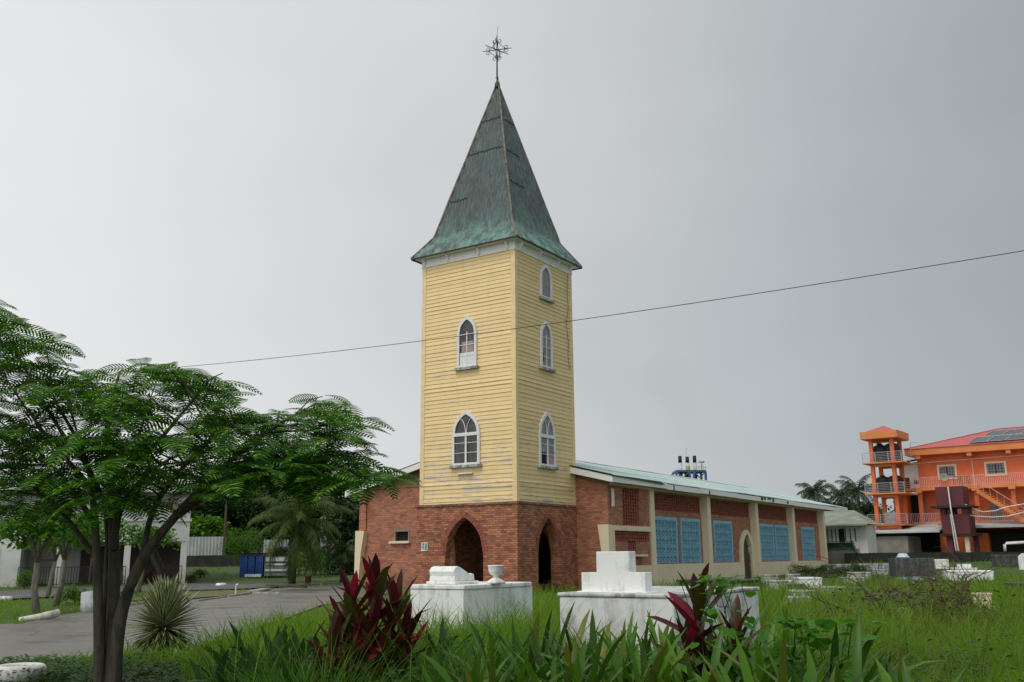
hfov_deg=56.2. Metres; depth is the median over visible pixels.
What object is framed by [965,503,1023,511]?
hose
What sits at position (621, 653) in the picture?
lily plant
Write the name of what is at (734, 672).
lily plant
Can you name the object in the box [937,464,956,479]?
window
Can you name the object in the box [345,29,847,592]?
church
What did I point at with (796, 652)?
lily plant
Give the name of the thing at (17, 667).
tyre planter
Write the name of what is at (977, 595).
grave
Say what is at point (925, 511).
door
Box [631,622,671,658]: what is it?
lily plant
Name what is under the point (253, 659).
lily plant
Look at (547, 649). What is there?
lily plant
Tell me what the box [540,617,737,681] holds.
lily plant
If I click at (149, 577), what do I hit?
shrub
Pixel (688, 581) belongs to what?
grave
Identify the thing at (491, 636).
lily plant
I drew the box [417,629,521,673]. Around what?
lily plant
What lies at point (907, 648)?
dry grass
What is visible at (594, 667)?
lily plant
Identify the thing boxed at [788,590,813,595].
grave
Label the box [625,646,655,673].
lily plant
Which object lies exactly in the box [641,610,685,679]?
lily plant
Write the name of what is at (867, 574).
grave
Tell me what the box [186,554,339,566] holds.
boundary wall
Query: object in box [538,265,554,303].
window
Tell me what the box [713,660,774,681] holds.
lily plant
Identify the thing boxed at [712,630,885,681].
lily plant
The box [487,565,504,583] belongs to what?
urn
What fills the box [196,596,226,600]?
kerb stone
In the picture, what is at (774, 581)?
grave
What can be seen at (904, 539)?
water tower
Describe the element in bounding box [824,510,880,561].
bungalow
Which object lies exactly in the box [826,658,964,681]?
lily plant
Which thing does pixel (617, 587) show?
tomb
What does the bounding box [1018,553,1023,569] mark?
grave
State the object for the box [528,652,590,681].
lily plant
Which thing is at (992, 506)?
door
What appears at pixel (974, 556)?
boundary wall
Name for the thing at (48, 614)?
log
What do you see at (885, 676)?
lily plant
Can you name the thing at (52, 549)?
almond tree
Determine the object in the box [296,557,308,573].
shrub
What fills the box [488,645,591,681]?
lily plant
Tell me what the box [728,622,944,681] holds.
lily plant
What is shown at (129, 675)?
ground cover
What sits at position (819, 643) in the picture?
vine
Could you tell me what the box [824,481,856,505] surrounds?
coconut palm
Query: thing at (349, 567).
shrub
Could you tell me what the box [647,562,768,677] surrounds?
cordyline
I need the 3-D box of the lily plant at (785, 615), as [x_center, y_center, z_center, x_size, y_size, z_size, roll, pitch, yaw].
[2.461,3.122,9.145,2.016,1.158,1.546,7,-15,-29]
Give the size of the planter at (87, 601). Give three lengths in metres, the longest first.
0.706 x 0.492 x 0.480 m
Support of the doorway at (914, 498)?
in the orange building
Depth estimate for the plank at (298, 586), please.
53.29 m
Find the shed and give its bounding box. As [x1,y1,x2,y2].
[239,553,290,577]
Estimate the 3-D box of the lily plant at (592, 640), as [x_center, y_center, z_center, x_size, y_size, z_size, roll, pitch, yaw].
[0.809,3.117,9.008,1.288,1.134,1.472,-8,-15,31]
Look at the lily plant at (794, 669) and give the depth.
7.22 m
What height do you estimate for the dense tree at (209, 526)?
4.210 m
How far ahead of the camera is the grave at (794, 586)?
42.01 m
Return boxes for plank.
[246,588,270,591]
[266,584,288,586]
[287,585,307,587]
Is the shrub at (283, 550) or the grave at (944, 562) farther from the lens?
the shrub at (283, 550)
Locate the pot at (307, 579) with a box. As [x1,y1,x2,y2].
[305,576,311,582]
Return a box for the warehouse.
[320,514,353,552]
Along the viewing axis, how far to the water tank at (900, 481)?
91.48 m
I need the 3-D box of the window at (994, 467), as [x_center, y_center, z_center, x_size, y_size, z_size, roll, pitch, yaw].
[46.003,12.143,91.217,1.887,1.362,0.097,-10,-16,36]
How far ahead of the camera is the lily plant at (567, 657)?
8.57 m
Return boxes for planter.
[0,662,46,681]
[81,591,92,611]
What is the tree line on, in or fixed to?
on the ground at (233, 571)
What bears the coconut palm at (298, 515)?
on the ground at (233, 571)
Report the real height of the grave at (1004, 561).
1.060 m
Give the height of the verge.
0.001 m
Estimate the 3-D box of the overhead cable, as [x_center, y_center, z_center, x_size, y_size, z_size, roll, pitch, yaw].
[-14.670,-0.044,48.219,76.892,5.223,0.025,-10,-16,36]
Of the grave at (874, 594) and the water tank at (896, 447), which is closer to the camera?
the grave at (874, 594)
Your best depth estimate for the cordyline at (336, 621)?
8.47 m
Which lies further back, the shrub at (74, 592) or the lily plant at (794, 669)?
the shrub at (74, 592)
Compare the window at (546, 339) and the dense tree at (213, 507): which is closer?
the window at (546, 339)
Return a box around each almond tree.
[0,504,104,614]
[19,527,74,597]
[36,517,130,606]
[119,519,184,594]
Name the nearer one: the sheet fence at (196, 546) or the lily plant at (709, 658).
the lily plant at (709, 658)
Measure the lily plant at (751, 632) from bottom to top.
1.194 m
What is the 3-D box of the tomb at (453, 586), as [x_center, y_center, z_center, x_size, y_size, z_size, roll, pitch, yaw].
[-0.792,5.410,19.713,1.360,1.540,2.510,-9,-15,32]
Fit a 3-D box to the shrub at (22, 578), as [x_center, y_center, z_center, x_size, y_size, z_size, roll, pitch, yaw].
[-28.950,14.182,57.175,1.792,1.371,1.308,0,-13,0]
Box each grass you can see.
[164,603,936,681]
[670,573,1023,681]
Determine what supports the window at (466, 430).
in the church
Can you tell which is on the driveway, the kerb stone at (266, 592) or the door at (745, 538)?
the kerb stone at (266, 592)
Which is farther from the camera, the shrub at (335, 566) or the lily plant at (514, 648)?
the shrub at (335, 566)
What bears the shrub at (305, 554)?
on the ground at (233, 571)
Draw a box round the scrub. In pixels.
[819,498,897,531]
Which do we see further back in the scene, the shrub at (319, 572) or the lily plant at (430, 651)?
the shrub at (319, 572)
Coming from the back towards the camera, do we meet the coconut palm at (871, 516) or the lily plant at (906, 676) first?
the coconut palm at (871, 516)
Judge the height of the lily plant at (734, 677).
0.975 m
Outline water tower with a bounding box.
[859,426,941,552]
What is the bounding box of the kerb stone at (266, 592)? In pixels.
[252,592,280,593]
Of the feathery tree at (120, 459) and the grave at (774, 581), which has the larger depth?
the grave at (774, 581)
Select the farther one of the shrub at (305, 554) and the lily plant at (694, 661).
the shrub at (305, 554)
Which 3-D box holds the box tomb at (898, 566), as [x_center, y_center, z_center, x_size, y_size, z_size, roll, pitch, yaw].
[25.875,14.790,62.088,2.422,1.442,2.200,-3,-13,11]
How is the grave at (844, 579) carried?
on the ground at (233, 571)
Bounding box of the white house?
[0,477,191,586]
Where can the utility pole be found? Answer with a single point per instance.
(225, 523)
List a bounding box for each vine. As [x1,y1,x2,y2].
[677,574,766,675]
[735,616,886,681]
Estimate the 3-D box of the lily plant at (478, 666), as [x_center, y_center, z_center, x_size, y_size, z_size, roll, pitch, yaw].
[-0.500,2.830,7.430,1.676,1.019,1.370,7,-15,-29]
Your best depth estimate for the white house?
64.51 m
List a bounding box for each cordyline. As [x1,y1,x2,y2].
[290,609,373,681]
[305,553,442,681]
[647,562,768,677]
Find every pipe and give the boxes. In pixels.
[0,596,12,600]
[1003,541,1023,550]
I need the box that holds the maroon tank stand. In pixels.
[930,486,981,551]
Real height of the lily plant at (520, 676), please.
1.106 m
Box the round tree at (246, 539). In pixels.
[215,523,273,564]
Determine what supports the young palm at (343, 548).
on the ground at (233, 571)
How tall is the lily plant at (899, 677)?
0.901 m
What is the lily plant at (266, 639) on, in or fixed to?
on the ground at (233, 571)
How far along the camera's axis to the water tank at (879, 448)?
92.76 m
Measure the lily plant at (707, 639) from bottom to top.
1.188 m
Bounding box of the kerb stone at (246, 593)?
[227,592,250,596]
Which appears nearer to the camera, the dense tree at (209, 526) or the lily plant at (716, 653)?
the lily plant at (716, 653)
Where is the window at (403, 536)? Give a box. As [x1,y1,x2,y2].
[389,529,410,543]
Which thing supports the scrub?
on the ground at (233, 571)
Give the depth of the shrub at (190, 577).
65.58 m
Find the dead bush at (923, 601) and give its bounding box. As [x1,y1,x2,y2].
[789,538,1023,628]
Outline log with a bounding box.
[18,609,59,621]
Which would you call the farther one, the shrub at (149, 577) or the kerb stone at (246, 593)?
the shrub at (149, 577)
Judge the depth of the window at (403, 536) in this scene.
54.09 m
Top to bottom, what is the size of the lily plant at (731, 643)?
1.195 m
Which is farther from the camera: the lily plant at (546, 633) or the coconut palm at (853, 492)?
the coconut palm at (853, 492)
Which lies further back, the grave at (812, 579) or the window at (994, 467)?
the window at (994, 467)
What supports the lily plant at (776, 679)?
on the ground at (233, 571)
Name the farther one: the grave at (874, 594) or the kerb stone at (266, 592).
the kerb stone at (266, 592)
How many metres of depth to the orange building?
91.73 m
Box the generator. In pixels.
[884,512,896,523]
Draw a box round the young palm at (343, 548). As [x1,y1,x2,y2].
[321,538,354,581]
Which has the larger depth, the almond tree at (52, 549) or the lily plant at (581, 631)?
the almond tree at (52, 549)
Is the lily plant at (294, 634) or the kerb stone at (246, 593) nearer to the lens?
the lily plant at (294, 634)
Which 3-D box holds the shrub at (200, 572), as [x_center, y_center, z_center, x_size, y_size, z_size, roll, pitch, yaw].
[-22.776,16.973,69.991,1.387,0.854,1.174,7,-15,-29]
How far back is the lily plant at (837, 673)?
5.80 m
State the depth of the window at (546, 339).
47.70 m
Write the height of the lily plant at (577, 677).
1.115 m
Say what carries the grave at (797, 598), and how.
on the ground at (233, 571)
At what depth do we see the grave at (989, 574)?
59.34 m
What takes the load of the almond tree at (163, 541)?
on the ground at (233, 571)
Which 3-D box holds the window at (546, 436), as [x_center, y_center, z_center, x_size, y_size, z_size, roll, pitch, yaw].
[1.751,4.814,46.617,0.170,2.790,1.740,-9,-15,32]
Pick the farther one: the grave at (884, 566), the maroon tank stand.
the maroon tank stand
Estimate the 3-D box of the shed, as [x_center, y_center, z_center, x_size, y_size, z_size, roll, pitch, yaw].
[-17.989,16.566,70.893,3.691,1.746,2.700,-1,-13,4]
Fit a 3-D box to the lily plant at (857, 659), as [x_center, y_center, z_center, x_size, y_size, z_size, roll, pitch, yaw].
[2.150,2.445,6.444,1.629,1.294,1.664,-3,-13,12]
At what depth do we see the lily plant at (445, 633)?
12.06 m
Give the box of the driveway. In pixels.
[0,585,409,662]
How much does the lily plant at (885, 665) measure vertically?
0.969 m
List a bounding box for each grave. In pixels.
[676,579,760,586]
[760,574,778,582]
[765,580,792,589]
[784,596,809,603]
[785,574,800,583]
[787,584,804,589]
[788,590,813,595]
[793,577,821,585]
[809,586,845,593]
[821,564,852,570]
[838,577,864,582]
[847,572,870,578]
[847,587,862,594]
[859,564,888,569]
[866,592,912,603]
[871,569,889,574]
[934,559,948,568]
[941,570,993,580]
[950,564,976,569]
[971,593,995,609]
[991,554,1018,566]
[1003,582,1023,589]
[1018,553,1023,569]
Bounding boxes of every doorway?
[838,529,844,540]
[910,495,919,521]
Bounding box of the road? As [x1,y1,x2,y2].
[0,582,337,597]
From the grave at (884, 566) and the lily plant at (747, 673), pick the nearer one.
the lily plant at (747, 673)
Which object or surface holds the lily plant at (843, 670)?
on the ground at (233, 571)
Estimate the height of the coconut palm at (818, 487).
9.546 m
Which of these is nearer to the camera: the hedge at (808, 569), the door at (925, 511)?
the hedge at (808, 569)
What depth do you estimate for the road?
54.10 m
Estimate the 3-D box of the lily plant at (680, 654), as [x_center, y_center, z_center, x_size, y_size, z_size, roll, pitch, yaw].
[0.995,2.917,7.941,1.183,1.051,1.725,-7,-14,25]
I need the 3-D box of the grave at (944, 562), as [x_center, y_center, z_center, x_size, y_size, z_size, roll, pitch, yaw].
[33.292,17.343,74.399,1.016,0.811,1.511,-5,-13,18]
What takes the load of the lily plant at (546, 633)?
on the ground at (233, 571)
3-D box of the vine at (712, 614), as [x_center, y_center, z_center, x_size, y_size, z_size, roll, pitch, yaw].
[1.696,2.451,8.007,0.656,0.985,0.790,8,-15,-34]
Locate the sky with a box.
[0,0,1023,531]
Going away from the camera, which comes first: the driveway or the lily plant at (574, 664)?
the lily plant at (574, 664)
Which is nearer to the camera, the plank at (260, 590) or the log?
the log
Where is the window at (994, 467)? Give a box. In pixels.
[984,461,1006,475]
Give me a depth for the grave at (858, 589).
39.58 m
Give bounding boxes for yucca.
[124,573,206,654]
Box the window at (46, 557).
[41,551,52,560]
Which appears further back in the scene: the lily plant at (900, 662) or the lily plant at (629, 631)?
the lily plant at (629, 631)
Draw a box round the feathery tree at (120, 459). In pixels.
[0,299,421,681]
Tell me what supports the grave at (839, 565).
on the ground at (233, 571)
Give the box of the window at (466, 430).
[449,410,481,468]
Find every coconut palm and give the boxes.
[246,482,353,583]
[795,480,833,510]
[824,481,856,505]
[833,473,872,512]
[854,510,883,522]
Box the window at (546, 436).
[537,412,558,469]
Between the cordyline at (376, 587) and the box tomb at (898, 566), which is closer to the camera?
the cordyline at (376, 587)
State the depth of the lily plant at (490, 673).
7.49 m
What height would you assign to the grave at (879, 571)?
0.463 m
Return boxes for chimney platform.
[671,454,706,479]
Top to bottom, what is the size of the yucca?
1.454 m
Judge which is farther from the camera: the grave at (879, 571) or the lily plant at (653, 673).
the grave at (879, 571)
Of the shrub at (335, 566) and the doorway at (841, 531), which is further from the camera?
the doorway at (841, 531)
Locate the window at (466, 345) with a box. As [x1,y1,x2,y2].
[454,316,478,370]
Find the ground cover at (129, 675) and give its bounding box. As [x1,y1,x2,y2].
[0,652,267,681]
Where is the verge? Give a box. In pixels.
[132,590,245,599]
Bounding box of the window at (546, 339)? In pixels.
[539,321,555,372]
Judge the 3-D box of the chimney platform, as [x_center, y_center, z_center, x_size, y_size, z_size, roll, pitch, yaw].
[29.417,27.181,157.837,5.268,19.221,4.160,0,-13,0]
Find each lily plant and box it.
[186,626,261,678]
[189,645,256,681]
[189,649,269,681]
[202,620,293,681]
[206,618,326,666]
[226,641,333,681]
[260,627,340,680]
[404,642,460,676]
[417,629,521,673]
[418,616,479,665]
[420,638,539,681]
[420,649,564,681]
[421,660,488,681]
[437,620,541,671]
[440,661,464,681]
[443,622,614,681]
[445,643,542,681]
[446,601,574,681]
[447,658,533,681]
[454,619,611,677]
[459,614,578,678]
[485,629,683,681]
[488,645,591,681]
[493,609,640,666]
[495,626,554,677]
[496,619,655,681]
[496,644,590,681]
[507,628,632,681]
[527,609,657,681]
[528,629,697,681]
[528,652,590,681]
[536,621,673,681]
[536,638,603,678]
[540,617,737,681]
[552,618,620,680]
[561,609,679,658]
[590,625,777,681]
[592,627,694,681]
[606,622,636,667]
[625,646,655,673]
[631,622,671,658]
[640,608,712,664]
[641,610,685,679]
[648,655,696,681]
[669,615,847,681]
[677,642,755,681]
[681,645,739,681]
[687,649,829,681]
[705,602,817,673]
[706,608,982,681]
[706,617,850,671]
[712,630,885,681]
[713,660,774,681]
[719,630,806,664]
[720,647,773,680]
[722,613,873,677]
[725,606,877,674]
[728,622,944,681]
[728,628,813,679]
[729,652,852,681]
[752,634,864,681]
[757,664,842,681]
[779,636,838,681]
[803,652,830,681]
[822,651,922,681]
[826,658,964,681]
[835,663,881,681]
[845,646,936,681]
[850,670,902,681]
[870,667,972,681]
[875,657,966,681]
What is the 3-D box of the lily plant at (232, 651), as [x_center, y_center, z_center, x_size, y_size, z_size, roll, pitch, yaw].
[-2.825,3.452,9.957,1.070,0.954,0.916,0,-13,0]
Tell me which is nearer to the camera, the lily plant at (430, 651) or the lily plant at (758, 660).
the lily plant at (758, 660)
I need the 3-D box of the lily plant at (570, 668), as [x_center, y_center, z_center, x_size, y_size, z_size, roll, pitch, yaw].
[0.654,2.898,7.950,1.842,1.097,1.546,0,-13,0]
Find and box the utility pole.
[222,501,226,554]
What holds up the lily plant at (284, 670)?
on the ground at (233, 571)
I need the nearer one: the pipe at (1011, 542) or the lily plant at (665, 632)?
the lily plant at (665, 632)
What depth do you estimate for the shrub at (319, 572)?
69.70 m
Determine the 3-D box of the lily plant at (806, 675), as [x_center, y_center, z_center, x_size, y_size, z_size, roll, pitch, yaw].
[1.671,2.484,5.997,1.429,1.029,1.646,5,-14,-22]
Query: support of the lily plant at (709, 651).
on the ground at (233, 571)
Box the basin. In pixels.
[896,553,909,557]
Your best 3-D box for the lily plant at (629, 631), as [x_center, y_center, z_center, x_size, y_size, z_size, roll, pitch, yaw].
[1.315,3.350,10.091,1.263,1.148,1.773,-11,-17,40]
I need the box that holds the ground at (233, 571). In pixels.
[0,561,1023,681]
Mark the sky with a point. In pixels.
(189, 183)
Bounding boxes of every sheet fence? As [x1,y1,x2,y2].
[187,537,225,555]
[263,540,288,552]
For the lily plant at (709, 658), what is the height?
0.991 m
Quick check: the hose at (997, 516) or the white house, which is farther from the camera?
the hose at (997, 516)
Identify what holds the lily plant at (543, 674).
on the ground at (233, 571)
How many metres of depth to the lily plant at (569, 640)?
9.57 m
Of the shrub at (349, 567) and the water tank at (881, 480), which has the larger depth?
the water tank at (881, 480)
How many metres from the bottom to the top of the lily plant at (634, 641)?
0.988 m
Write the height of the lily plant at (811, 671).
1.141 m
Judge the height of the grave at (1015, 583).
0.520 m
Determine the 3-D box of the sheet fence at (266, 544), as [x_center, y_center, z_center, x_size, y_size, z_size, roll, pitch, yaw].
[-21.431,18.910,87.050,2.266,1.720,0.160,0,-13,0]
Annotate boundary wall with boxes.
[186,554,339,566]
[844,552,1023,562]
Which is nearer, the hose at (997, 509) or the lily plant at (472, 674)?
the lily plant at (472, 674)
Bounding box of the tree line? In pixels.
[152,465,359,554]
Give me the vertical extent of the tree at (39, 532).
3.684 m
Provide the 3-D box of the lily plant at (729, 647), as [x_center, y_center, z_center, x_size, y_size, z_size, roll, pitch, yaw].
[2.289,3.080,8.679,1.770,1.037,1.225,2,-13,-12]
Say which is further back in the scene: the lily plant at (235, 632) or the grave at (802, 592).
the grave at (802, 592)
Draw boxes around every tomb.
[410,566,532,635]
[557,551,759,649]
[888,558,935,579]
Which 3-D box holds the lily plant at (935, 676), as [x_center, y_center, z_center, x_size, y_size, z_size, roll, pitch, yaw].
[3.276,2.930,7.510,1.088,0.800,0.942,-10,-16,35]
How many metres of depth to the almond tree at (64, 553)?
34.94 m
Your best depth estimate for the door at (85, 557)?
66.13 m
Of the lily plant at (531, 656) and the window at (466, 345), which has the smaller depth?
the lily plant at (531, 656)
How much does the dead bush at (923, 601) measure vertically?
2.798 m
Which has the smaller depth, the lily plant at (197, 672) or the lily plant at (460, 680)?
the lily plant at (460, 680)
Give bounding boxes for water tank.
[873,443,885,461]
[876,475,888,492]
[884,443,900,461]
[888,475,903,492]
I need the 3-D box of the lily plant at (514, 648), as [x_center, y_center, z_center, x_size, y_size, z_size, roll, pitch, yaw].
[0.045,3.289,9.627,1.555,1.083,1.510,0,-13,0]
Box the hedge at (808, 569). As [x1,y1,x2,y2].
[787,563,871,576]
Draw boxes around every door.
[79,550,89,582]
[739,530,755,578]
[924,504,927,521]
[990,504,1001,519]
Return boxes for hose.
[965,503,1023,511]
[970,512,1023,517]
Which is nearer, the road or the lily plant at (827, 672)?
the lily plant at (827, 672)
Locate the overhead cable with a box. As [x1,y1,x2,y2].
[2,250,1023,377]
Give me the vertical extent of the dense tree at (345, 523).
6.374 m
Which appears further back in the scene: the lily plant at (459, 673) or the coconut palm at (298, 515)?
the coconut palm at (298, 515)
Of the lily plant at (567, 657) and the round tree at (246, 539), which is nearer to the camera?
the lily plant at (567, 657)
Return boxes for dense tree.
[189,514,237,546]
[190,487,243,540]
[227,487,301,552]
[319,497,359,553]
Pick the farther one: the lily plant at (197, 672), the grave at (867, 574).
the grave at (867, 574)
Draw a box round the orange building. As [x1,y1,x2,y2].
[870,426,1023,551]
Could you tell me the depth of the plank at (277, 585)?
54.78 m
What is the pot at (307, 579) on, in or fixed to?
on the road
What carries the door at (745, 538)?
in the church
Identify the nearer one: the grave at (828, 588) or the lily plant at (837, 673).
the lily plant at (837, 673)
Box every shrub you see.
[10,569,31,588]
[53,582,86,604]
[142,570,154,584]
[185,572,198,581]
[190,568,208,577]
[264,544,287,555]
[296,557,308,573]
[297,545,324,569]
[301,545,340,574]
[308,555,333,576]
[336,553,354,574]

